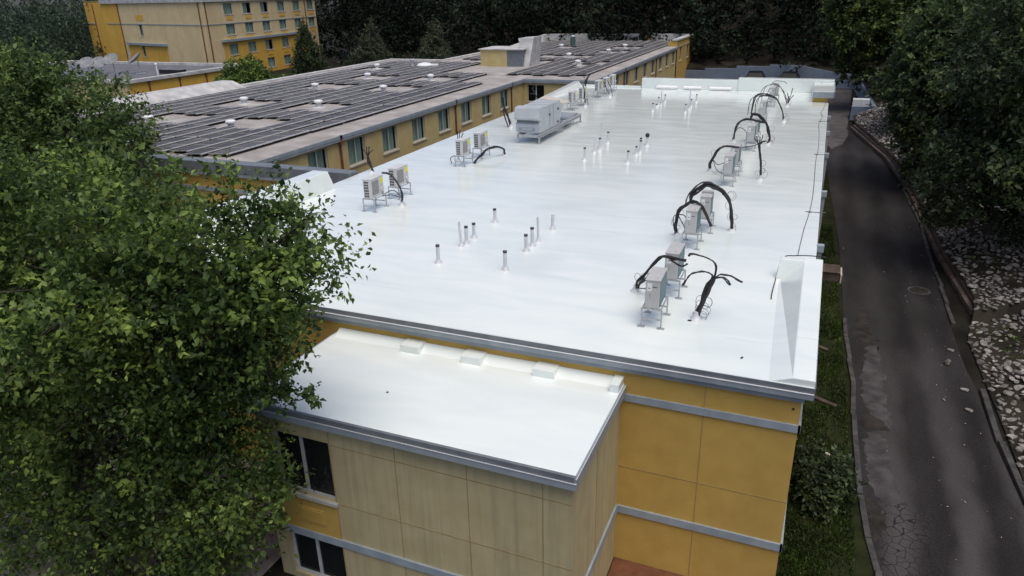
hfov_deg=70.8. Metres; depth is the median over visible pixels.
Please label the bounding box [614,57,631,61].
solar panel
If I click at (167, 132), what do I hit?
solar panel
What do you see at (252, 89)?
solar panel
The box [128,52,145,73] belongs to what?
satellite dish
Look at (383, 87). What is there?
roof vent
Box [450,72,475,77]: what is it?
solar panel
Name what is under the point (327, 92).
solar panel
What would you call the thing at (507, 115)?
cable bundle
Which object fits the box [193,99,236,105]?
solar panel
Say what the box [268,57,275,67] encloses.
window
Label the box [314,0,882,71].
woodland
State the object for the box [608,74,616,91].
condenser unit
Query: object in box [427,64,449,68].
solar panel
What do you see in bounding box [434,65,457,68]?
solar panel
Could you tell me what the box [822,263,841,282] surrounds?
wooden crate
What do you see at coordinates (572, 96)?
condenser unit
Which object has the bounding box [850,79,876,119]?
retaining wall
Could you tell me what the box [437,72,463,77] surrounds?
solar panel
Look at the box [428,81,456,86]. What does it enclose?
solar panel
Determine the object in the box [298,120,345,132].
solar panel
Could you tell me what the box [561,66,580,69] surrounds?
solar panel
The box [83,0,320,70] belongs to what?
hotel building
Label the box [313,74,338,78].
solar panel
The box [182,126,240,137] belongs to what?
solar panel
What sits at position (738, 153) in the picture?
condenser unit
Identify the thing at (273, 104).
solar panel
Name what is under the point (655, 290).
condenser unit
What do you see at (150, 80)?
annex building
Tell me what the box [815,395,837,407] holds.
plank
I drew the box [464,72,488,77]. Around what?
solar panel
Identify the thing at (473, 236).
vent pipe
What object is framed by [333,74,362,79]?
solar panel
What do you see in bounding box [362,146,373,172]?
cable bundle
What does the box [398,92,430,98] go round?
solar panel
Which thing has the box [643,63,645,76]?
window
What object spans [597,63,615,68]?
solar panel
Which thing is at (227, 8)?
window
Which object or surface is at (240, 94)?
solar panel
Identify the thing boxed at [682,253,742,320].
cable bundle
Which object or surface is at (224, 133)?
solar panel
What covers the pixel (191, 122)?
solar panel
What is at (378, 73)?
solar panel
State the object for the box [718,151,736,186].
condenser unit
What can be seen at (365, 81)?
solar panel
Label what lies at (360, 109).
solar panel
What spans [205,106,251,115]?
solar panel
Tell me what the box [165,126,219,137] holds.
solar panel
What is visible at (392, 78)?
solar panel
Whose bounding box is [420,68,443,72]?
solar panel
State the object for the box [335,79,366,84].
solar panel
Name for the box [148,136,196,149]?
solar panel
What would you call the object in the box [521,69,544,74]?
solar panel
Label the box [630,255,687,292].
cable bundle
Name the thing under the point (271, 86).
solar panel
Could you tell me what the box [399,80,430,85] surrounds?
solar panel
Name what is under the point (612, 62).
solar panel
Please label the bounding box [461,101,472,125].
window
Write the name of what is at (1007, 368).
rock
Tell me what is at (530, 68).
solar panel
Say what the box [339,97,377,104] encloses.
solar panel
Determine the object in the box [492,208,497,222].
vent pipe
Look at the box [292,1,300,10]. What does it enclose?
window
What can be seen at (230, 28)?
window
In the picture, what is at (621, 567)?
mulch bed
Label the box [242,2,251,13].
window
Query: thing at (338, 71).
solar panel
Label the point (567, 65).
solar panel
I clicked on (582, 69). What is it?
solar panel
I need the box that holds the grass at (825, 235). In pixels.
[777,224,856,575]
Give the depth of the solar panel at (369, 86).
52.23 m
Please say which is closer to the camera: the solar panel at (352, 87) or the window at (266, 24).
the solar panel at (352, 87)
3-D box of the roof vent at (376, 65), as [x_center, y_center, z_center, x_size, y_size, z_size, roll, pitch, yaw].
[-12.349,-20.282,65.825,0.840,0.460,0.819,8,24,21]
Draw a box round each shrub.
[788,433,868,525]
[918,191,981,230]
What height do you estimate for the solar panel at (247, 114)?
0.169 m
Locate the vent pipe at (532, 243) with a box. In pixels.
[529,227,535,246]
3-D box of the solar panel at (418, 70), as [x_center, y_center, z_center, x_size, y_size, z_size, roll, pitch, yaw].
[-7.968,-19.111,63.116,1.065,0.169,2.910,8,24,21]
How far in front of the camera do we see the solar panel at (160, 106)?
45.22 m
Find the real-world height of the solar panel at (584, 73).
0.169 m
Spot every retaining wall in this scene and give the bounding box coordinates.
[675,65,853,88]
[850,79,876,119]
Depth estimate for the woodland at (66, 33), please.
122.79 m
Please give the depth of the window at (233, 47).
107.19 m
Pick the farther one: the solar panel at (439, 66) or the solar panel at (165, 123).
the solar panel at (439, 66)
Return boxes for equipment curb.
[158,68,186,73]
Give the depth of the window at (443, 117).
45.36 m
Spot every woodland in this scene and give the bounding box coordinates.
[0,0,106,74]
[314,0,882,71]
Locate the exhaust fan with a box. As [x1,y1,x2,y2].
[409,59,438,67]
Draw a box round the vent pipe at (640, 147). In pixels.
[638,140,641,152]
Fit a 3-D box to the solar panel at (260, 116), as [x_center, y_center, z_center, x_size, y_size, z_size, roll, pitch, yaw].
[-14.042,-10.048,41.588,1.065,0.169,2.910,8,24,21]
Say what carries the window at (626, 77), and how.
in the motel building at (336, 152)
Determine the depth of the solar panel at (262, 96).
48.73 m
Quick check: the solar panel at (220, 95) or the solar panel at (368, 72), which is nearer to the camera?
the solar panel at (220, 95)
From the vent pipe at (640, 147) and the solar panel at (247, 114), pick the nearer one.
the vent pipe at (640, 147)
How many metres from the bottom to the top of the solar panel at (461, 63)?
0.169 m
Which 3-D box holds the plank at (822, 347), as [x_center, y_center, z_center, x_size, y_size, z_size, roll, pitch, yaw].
[9.994,1.827,24.386,0.140,0.060,1.500,-17,27,-32]
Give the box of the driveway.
[826,89,1023,575]
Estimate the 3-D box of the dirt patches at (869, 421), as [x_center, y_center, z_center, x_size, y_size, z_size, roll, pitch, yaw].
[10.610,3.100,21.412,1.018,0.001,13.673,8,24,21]
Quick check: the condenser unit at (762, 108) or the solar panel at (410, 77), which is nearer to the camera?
the condenser unit at (762, 108)
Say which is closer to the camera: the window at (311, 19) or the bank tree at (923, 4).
the bank tree at (923, 4)
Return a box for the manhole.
[907,286,930,294]
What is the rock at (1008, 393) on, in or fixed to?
on the hillside
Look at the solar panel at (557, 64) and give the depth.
64.37 m
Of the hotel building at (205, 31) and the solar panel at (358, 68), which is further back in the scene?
the hotel building at (205, 31)
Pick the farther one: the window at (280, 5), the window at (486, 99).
the window at (280, 5)
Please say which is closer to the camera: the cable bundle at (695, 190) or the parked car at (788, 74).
the cable bundle at (695, 190)
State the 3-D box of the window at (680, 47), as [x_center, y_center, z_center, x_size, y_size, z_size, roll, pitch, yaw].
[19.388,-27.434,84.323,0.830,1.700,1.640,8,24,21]
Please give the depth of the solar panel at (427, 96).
47.33 m
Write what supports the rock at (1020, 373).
on the hillside
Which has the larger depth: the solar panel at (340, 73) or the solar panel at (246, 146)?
the solar panel at (340, 73)
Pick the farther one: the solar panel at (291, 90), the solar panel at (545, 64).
the solar panel at (545, 64)
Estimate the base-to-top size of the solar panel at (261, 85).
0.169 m
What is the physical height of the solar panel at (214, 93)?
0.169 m
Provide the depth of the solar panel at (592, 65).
62.81 m
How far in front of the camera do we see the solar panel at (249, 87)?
52.95 m
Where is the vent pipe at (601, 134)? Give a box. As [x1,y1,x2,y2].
[601,123,602,147]
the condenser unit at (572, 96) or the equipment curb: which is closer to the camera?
the condenser unit at (572, 96)
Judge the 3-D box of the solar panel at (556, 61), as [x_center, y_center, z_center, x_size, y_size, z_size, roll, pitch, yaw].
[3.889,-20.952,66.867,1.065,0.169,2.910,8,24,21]
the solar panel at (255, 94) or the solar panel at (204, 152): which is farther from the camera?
the solar panel at (255, 94)
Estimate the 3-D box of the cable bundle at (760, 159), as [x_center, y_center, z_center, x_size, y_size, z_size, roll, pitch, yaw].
[8.527,-4.560,25.244,0.915,1.587,0.368,1,23,6]
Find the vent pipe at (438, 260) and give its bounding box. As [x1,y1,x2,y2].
[435,244,441,263]
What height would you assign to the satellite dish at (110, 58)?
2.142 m
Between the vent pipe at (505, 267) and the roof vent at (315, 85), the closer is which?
the vent pipe at (505, 267)
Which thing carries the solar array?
on the motel building at (336, 152)
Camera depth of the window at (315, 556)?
14.78 m
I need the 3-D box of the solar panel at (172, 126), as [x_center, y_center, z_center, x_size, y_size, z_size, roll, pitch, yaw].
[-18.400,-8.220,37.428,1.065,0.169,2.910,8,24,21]
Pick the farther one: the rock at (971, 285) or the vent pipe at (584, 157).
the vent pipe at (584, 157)
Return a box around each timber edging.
[850,126,973,314]
[855,123,979,293]
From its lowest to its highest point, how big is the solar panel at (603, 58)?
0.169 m
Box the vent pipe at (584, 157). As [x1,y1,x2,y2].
[582,147,586,159]
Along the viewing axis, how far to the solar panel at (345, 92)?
49.76 m
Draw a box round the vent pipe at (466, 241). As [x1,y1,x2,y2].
[463,226,469,244]
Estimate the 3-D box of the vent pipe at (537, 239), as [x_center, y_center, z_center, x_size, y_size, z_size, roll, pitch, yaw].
[0.708,-1.600,19.630,0.174,0.702,0.170,8,25,21]
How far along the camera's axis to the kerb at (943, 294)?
30.03 m
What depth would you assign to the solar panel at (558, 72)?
58.50 m
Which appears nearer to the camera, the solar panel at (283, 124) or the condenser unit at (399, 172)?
the condenser unit at (399, 172)
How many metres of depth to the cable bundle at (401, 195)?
23.20 m
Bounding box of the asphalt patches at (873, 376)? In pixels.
[859,345,902,505]
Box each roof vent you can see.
[143,115,157,122]
[225,119,239,129]
[238,97,250,104]
[311,83,320,89]
[312,99,325,107]
[363,73,372,78]
[372,63,381,68]
[379,85,388,91]
[427,74,435,80]
[575,60,581,65]
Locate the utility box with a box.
[852,98,869,105]
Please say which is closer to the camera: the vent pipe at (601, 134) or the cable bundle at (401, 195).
the cable bundle at (401, 195)
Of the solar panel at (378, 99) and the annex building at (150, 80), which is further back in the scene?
the annex building at (150, 80)
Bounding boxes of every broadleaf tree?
[0,33,176,286]
[0,35,79,121]
[0,129,375,575]
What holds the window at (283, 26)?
in the hotel building at (205, 31)
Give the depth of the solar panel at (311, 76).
60.64 m
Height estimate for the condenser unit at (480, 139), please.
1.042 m
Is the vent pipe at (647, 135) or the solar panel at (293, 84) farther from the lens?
the solar panel at (293, 84)
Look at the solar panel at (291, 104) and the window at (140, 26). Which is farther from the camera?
the window at (140, 26)
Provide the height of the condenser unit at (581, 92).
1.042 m
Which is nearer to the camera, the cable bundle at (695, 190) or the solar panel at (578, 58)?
the cable bundle at (695, 190)
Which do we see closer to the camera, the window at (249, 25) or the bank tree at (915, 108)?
the bank tree at (915, 108)
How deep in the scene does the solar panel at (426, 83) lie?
53.15 m
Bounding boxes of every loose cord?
[771,255,826,298]
[798,103,825,253]
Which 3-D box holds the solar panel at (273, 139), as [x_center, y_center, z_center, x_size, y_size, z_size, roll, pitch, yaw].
[-11.076,-7.319,34.825,1.065,0.169,2.910,8,24,21]
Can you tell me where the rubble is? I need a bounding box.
[855,103,1023,482]
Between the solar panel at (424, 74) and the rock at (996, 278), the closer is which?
the rock at (996, 278)
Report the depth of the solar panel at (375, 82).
54.90 m
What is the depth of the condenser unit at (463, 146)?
28.25 m
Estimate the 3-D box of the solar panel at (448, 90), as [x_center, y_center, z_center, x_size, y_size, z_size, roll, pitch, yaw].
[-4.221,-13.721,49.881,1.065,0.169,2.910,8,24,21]
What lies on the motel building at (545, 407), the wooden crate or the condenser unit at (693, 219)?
the condenser unit at (693, 219)
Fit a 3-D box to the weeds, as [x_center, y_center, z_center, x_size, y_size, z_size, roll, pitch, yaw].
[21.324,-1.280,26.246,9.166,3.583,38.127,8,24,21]
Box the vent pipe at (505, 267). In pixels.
[502,250,508,270]
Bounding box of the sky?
[0,0,445,16]
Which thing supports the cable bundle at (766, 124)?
on the motel building at (545, 407)
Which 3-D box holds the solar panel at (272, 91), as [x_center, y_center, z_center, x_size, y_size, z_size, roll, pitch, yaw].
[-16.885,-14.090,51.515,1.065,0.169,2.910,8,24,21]
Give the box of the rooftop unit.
[514,95,581,143]
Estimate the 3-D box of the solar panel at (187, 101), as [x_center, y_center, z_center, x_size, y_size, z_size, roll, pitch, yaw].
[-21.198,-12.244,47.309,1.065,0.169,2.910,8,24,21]
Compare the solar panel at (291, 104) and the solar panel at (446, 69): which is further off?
the solar panel at (446, 69)
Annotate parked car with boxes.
[744,71,765,76]
[778,71,799,77]
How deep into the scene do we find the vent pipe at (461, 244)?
19.46 m
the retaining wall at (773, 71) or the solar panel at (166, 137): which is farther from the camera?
the retaining wall at (773, 71)
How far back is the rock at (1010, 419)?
19.65 m
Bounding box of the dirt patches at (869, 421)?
[849,306,889,541]
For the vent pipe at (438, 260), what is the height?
0.492 m
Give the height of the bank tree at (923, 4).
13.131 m
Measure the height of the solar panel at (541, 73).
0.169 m
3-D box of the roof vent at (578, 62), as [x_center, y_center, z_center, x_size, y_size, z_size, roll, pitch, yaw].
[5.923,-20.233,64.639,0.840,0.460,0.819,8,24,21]
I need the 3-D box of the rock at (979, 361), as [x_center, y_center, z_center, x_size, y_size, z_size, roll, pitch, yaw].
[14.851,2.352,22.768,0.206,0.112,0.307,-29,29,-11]
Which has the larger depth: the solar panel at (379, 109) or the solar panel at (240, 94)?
the solar panel at (240, 94)
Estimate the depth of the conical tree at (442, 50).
80.46 m
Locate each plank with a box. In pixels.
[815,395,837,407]
[818,345,827,350]
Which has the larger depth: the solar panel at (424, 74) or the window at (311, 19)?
the window at (311, 19)
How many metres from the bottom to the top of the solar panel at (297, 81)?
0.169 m
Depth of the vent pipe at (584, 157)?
28.96 m
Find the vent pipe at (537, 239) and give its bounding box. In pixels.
[535,217,540,242]
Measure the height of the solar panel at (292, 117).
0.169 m
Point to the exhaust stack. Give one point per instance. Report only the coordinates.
(572, 40)
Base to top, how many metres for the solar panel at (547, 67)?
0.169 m
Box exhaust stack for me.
[570,35,575,46]
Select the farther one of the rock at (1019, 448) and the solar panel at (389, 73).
the solar panel at (389, 73)
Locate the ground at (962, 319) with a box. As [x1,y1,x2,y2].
[0,5,1023,575]
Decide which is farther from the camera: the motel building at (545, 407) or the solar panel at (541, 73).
the solar panel at (541, 73)
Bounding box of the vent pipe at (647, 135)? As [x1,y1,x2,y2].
[645,133,649,144]
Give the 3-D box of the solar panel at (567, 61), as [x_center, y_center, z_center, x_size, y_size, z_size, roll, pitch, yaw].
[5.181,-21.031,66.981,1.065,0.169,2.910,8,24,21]
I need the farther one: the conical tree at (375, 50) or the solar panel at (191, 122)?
the conical tree at (375, 50)
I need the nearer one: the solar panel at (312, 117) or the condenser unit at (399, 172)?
the condenser unit at (399, 172)
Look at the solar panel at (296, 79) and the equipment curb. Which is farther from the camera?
the equipment curb
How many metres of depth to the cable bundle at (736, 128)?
31.09 m
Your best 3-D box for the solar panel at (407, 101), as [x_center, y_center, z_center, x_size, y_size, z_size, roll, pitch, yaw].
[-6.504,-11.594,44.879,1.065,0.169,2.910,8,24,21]
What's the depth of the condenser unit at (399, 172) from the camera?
24.03 m
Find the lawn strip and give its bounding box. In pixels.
[775,171,873,575]
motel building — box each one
[0,34,693,229]
[113,77,834,575]
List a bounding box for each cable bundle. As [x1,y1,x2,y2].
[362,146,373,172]
[381,172,405,205]
[450,129,462,162]
[473,146,506,163]
[501,97,512,126]
[579,81,588,105]
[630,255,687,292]
[671,200,712,235]
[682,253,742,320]
[685,181,736,231]
[706,145,738,173]
[731,118,764,141]
[742,135,767,179]
[747,93,786,121]
[750,113,774,144]
[757,81,786,103]
[785,88,793,105]
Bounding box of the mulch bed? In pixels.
[607,557,682,575]
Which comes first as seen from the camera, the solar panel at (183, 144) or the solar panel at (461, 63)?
the solar panel at (183, 144)
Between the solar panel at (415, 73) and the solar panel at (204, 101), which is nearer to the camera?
the solar panel at (204, 101)
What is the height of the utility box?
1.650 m
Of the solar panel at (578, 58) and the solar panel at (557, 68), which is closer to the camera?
the solar panel at (557, 68)
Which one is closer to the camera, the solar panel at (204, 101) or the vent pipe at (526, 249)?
the vent pipe at (526, 249)
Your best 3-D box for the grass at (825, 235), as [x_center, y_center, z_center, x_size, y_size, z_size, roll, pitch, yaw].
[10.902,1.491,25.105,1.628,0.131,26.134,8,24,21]
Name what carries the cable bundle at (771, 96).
on the motel building at (545, 407)
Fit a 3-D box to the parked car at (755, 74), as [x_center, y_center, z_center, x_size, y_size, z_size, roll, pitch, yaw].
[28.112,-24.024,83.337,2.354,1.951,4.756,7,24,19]
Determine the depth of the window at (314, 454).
13.86 m
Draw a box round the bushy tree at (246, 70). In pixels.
[213,52,285,83]
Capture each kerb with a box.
[842,318,881,575]
[902,189,955,325]
[979,388,1023,504]
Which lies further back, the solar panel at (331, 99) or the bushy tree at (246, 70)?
the bushy tree at (246, 70)
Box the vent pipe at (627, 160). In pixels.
[625,150,629,162]
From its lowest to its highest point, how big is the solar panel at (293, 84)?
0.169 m
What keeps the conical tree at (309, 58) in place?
on the ground at (962, 319)
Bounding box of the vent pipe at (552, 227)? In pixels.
[549,213,555,229]
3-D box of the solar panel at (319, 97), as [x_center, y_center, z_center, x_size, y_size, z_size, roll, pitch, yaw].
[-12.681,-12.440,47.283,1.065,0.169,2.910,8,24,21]
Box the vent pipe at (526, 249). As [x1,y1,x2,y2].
[523,234,529,251]
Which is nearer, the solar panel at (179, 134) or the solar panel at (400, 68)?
the solar panel at (179, 134)
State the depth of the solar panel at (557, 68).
60.98 m
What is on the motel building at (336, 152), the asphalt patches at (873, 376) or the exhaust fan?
the exhaust fan
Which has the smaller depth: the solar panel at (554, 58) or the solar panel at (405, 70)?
the solar panel at (405, 70)
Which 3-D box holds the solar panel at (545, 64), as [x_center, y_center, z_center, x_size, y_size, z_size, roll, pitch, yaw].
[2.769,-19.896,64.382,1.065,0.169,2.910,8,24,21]
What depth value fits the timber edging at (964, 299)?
33.03 m
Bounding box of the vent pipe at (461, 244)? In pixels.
[458,221,463,246]
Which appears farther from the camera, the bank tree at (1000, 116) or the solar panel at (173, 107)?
the solar panel at (173, 107)
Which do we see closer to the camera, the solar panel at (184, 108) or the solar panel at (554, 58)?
the solar panel at (184, 108)
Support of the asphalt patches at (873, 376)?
on the driveway
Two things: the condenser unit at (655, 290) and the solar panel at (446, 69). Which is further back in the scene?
the solar panel at (446, 69)
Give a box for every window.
[139,25,143,36]
[222,3,233,14]
[226,24,236,35]
[229,43,239,55]
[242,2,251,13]
[245,22,254,33]
[248,41,256,52]
[260,2,268,12]
[262,21,270,31]
[265,39,274,50]
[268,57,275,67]
[274,430,338,507]
[277,1,285,11]
[279,19,286,29]
[282,37,288,47]
[284,54,290,64]
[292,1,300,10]
[292,532,346,575]
[294,18,300,28]
[306,0,313,9]
[307,148,327,167]
[308,17,314,26]
[347,136,366,168]
[382,125,399,155]
[412,116,427,143]
[438,108,451,133]
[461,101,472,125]
[482,95,492,117]
[500,89,509,110]
[526,84,543,102]
[625,70,628,84]
[634,67,638,83]
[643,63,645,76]
[651,60,654,74]
[676,47,681,61]
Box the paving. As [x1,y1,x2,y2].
[0,284,280,575]
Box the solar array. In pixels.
[546,40,590,42]
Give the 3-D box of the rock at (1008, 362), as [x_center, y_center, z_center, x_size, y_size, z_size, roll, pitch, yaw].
[15.305,2.322,22.242,0.225,0.165,0.288,-4,15,42]
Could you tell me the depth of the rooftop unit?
32.48 m
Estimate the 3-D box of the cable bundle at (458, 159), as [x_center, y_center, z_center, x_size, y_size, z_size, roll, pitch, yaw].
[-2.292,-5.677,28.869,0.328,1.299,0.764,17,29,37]
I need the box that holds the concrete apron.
[826,89,852,148]
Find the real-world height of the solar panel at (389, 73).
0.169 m
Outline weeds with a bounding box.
[910,166,1023,358]
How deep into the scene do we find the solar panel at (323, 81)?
56.45 m
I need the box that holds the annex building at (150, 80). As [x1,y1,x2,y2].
[44,60,237,99]
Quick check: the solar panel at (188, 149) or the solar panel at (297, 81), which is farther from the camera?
the solar panel at (297, 81)
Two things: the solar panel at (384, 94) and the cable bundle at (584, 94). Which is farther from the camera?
the solar panel at (384, 94)
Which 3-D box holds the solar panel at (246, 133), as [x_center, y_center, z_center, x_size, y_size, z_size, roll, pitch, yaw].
[-13.131,-7.604,35.634,1.065,0.169,2.910,8,24,21]
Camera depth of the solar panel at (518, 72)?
59.27 m
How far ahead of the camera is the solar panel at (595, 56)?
71.03 m
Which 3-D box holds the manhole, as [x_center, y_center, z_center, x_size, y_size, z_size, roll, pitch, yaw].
[16.016,0.096,28.341,0.840,0.017,0.840,8,24,21]
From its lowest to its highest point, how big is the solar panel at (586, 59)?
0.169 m
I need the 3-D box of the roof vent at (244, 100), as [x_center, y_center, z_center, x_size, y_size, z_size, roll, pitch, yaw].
[-17.200,-12.043,46.215,0.840,0.460,0.819,8,24,21]
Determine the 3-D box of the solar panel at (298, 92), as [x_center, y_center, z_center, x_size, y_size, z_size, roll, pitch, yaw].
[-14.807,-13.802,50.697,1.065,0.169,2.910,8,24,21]
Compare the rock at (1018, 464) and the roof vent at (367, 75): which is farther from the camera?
the roof vent at (367, 75)
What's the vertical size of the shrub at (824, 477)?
1.794 m
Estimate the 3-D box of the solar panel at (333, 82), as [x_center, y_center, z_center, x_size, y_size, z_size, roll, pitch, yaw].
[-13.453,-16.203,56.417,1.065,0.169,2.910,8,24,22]
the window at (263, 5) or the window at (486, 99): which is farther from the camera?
the window at (263, 5)
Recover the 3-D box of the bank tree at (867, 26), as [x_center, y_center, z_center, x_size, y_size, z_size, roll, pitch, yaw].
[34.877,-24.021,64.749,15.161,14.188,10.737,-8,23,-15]
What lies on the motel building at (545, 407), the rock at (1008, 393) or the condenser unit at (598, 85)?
the condenser unit at (598, 85)
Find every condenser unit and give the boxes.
[362,174,388,212]
[387,163,412,199]
[453,137,473,166]
[472,130,490,158]
[566,90,577,110]
[577,86,588,104]
[593,79,603,97]
[601,77,610,94]
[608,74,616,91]
[637,266,670,329]
[665,242,687,299]
[681,203,703,249]
[697,190,715,233]
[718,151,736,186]
[728,143,742,176]
[742,123,756,151]
[752,116,760,143]
[757,100,767,123]
[767,86,775,106]
[769,83,778,102]
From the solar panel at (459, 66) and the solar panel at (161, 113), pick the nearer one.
the solar panel at (161, 113)
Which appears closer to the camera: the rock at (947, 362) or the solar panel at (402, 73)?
the rock at (947, 362)
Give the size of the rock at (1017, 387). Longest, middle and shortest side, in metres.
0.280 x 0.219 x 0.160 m
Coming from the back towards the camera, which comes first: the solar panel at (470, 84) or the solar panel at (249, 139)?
the solar panel at (470, 84)
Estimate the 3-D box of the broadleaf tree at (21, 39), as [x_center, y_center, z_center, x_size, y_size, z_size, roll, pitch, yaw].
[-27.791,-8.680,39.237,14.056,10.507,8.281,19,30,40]
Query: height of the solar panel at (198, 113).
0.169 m
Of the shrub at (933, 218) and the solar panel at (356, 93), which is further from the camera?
the solar panel at (356, 93)
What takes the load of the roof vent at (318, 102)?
on the motel building at (336, 152)
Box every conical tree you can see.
[286,15,330,75]
[348,17,393,64]
[410,15,455,58]
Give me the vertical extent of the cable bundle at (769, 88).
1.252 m
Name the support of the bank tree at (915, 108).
on the hillside
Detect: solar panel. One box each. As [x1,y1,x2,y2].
[122,102,168,109]
[129,136,174,143]
[134,112,166,118]
[135,104,176,111]
[141,124,186,134]
[144,122,175,127]
[146,139,209,153]
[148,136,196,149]
[151,104,194,111]
[156,105,203,114]
[157,124,208,135]
[163,96,203,103]
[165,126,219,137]
[170,98,210,104]
[170,139,234,152]
[173,105,221,113]
[177,115,226,125]
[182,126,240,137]
[183,106,232,115]
[183,141,247,156]
[187,97,228,104]
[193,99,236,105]
[195,91,232,97]
[196,128,252,140]
[197,115,245,125]
[203,92,242,98]
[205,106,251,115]
[208,141,271,156]
[214,108,261,116]
[218,128,274,140]
[219,92,256,98]
[229,86,260,91]
[229,93,267,100]
[230,130,287,142]
[233,107,279,116]
[235,87,268,92]
[244,109,291,119]
[248,93,282,100]
[251,86,285,92]
[251,101,292,108]
[253,94,293,101]
[255,81,286,86]
[257,130,309,143]
[260,87,294,93]
[262,119,310,129]
[263,82,295,87]
[264,109,310,118]
[269,101,309,109]
[270,94,309,100]
[272,121,323,131]
[275,87,310,93]
[276,110,323,120]
[277,77,309,81]
[277,82,309,87]
[284,95,320,101]
[285,78,317,82]
[286,83,318,88]
[286,88,319,94]
[298,110,341,120]
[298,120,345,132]
[301,95,337,101]
[302,88,336,94]
[304,78,330,82]
[306,73,331,77]
[310,96,348,103]
[311,112,355,121]
[312,89,346,95]
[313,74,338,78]
[313,78,342,84]
[322,69,351,73]
[323,78,356,83]
[326,73,353,78]
[327,96,365,103]
[328,89,362,95]
[330,103,370,111]
[331,112,375,122]
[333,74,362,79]
[334,70,359,74]
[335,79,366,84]
[335,84,369,89]
[339,90,373,96]
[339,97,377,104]
[341,105,382,113]
[345,66,369,70]
[347,70,372,74]
[349,79,379,84]
[354,70,381,75]
[355,84,384,90]
[356,90,389,96]
[357,97,394,104]
[359,80,388,84]
[363,104,402,113]
[368,91,401,97]
[370,70,394,75]
[372,98,408,105]
[375,67,399,71]
[375,71,403,76]
[377,79,404,84]
[382,75,409,80]
[384,63,406,67]
[385,91,417,97]
[387,67,411,70]
[387,80,415,86]
[389,71,416,75]
[389,98,425,106]
[394,68,418,71]
[395,75,423,80]
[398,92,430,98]
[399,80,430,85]
[401,72,425,75]
[409,85,438,91]
[410,81,441,87]
[412,67,433,71]
[414,71,440,75]
[415,92,447,99]
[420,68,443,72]
[421,86,450,93]
[422,72,450,77]
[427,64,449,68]
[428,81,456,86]
[432,68,455,72]
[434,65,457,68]
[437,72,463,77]
[437,86,466,93]
[439,82,466,87]
[441,61,463,64]
[448,76,473,81]
[450,65,468,69]
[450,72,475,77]
[452,62,470,65]
[455,81,483,87]
[464,62,480,65]
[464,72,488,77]
[505,70,529,74]
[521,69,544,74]
[522,66,541,69]
[532,70,554,75]
[533,63,553,67]
[535,66,556,70]
[544,60,563,64]
[545,67,565,71]
[546,70,569,74]
[547,57,563,60]
[549,63,565,65]
[557,71,580,76]
[558,63,576,67]
[559,60,574,63]
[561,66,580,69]
[570,57,586,59]
[572,67,591,72]
[574,70,596,75]
[580,60,600,63]
[581,58,594,61]
[581,64,600,68]
[585,67,605,71]
[588,55,603,58]
[593,57,608,61]
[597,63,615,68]
[600,58,617,61]
[605,60,623,64]
[611,48,626,51]
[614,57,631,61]
[622,55,637,58]
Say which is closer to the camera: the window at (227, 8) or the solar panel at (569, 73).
the solar panel at (569, 73)
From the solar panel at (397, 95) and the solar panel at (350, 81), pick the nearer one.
the solar panel at (397, 95)
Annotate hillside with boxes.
[391,0,1023,479]
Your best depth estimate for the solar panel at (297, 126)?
37.35 m
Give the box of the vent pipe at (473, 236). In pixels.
[471,222,477,238]
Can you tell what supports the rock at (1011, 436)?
on the hillside
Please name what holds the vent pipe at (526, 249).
on the motel building at (545, 407)
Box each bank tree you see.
[815,0,926,92]
[856,0,1016,186]
[873,0,1004,126]
[898,0,1023,258]
[953,0,1023,153]
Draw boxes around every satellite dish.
[78,57,96,74]
[90,56,105,73]
[103,53,118,73]
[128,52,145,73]
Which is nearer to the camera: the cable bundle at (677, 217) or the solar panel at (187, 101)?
the cable bundle at (677, 217)
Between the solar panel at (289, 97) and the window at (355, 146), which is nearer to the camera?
the window at (355, 146)
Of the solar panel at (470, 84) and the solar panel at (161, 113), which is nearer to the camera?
the solar panel at (161, 113)
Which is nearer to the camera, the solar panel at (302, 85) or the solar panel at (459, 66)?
the solar panel at (302, 85)
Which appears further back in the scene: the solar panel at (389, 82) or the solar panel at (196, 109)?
the solar panel at (389, 82)
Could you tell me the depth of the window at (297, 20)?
123.32 m
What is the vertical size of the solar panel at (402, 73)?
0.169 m
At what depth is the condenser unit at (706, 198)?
19.92 m
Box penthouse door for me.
[507,50,524,66]
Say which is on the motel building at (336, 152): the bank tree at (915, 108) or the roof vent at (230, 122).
the roof vent at (230, 122)
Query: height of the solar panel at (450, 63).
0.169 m
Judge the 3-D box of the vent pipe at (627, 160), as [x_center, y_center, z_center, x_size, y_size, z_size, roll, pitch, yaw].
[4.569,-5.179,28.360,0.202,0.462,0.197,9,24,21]
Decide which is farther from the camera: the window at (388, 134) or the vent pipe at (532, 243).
the window at (388, 134)
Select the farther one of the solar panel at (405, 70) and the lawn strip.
the solar panel at (405, 70)
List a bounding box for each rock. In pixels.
[944,359,950,365]
[960,268,969,271]
[967,284,978,287]
[976,359,984,363]
[980,340,987,345]
[983,348,991,352]
[992,276,1001,280]
[1003,360,1011,365]
[1003,390,1013,395]
[1004,365,1011,371]
[1005,418,1016,421]
[1006,434,1017,439]
[1014,385,1023,389]
[1015,446,1023,451]
[1015,462,1023,466]
[1016,370,1023,375]
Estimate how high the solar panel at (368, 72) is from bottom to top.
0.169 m

